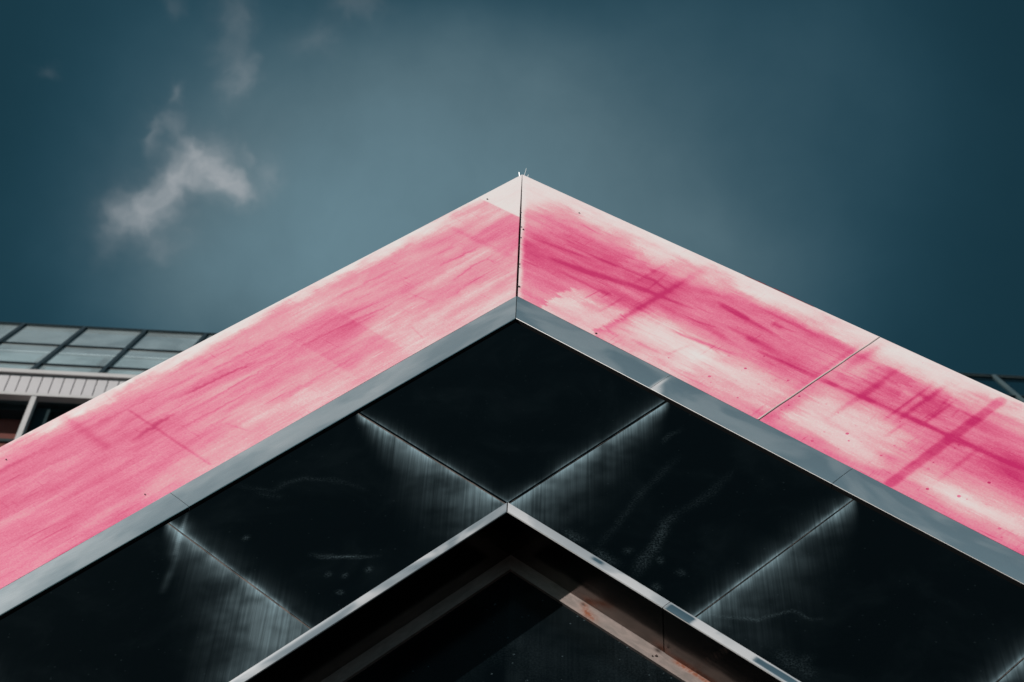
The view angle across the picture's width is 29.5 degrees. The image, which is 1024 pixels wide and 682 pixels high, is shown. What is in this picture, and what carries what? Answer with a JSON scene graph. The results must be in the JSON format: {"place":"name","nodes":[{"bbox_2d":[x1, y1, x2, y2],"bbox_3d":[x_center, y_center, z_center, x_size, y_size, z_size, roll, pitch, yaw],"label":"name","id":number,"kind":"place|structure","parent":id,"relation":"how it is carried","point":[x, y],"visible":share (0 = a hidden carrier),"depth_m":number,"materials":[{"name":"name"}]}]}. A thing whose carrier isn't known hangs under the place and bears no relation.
{"place":"outdoors","nodes":[
{"label":"outdoors","id":0,"kind":"place"},
{"bbox_2d":[0,322,1023,446],"bbox_3d":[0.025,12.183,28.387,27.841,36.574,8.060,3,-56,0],"label":"glass roofed building","id":1,"kind":"structure","parent":0,"point":[38,389],"depth_m":38.30,"materials":[{"name":"white metal"}]},
{"bbox_2d":[0,0,1023,394],"label":"sky","id":2,"kind":"structure","parent":0,"point":[172,165],"materials":[{"name":"blue"}]},
{"label":"ground","id":3,"kind":"structure","parent":0,"visible":0},
{"bbox_2d":[0,168,1023,681],"bbox_3d":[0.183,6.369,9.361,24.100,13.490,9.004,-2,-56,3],"label":"gable front","id":4,"kind":"structure","parent":3,"relation":"on","point":[522,428],"depth_m":9.68,"materials":[{"name":"pink paint"}]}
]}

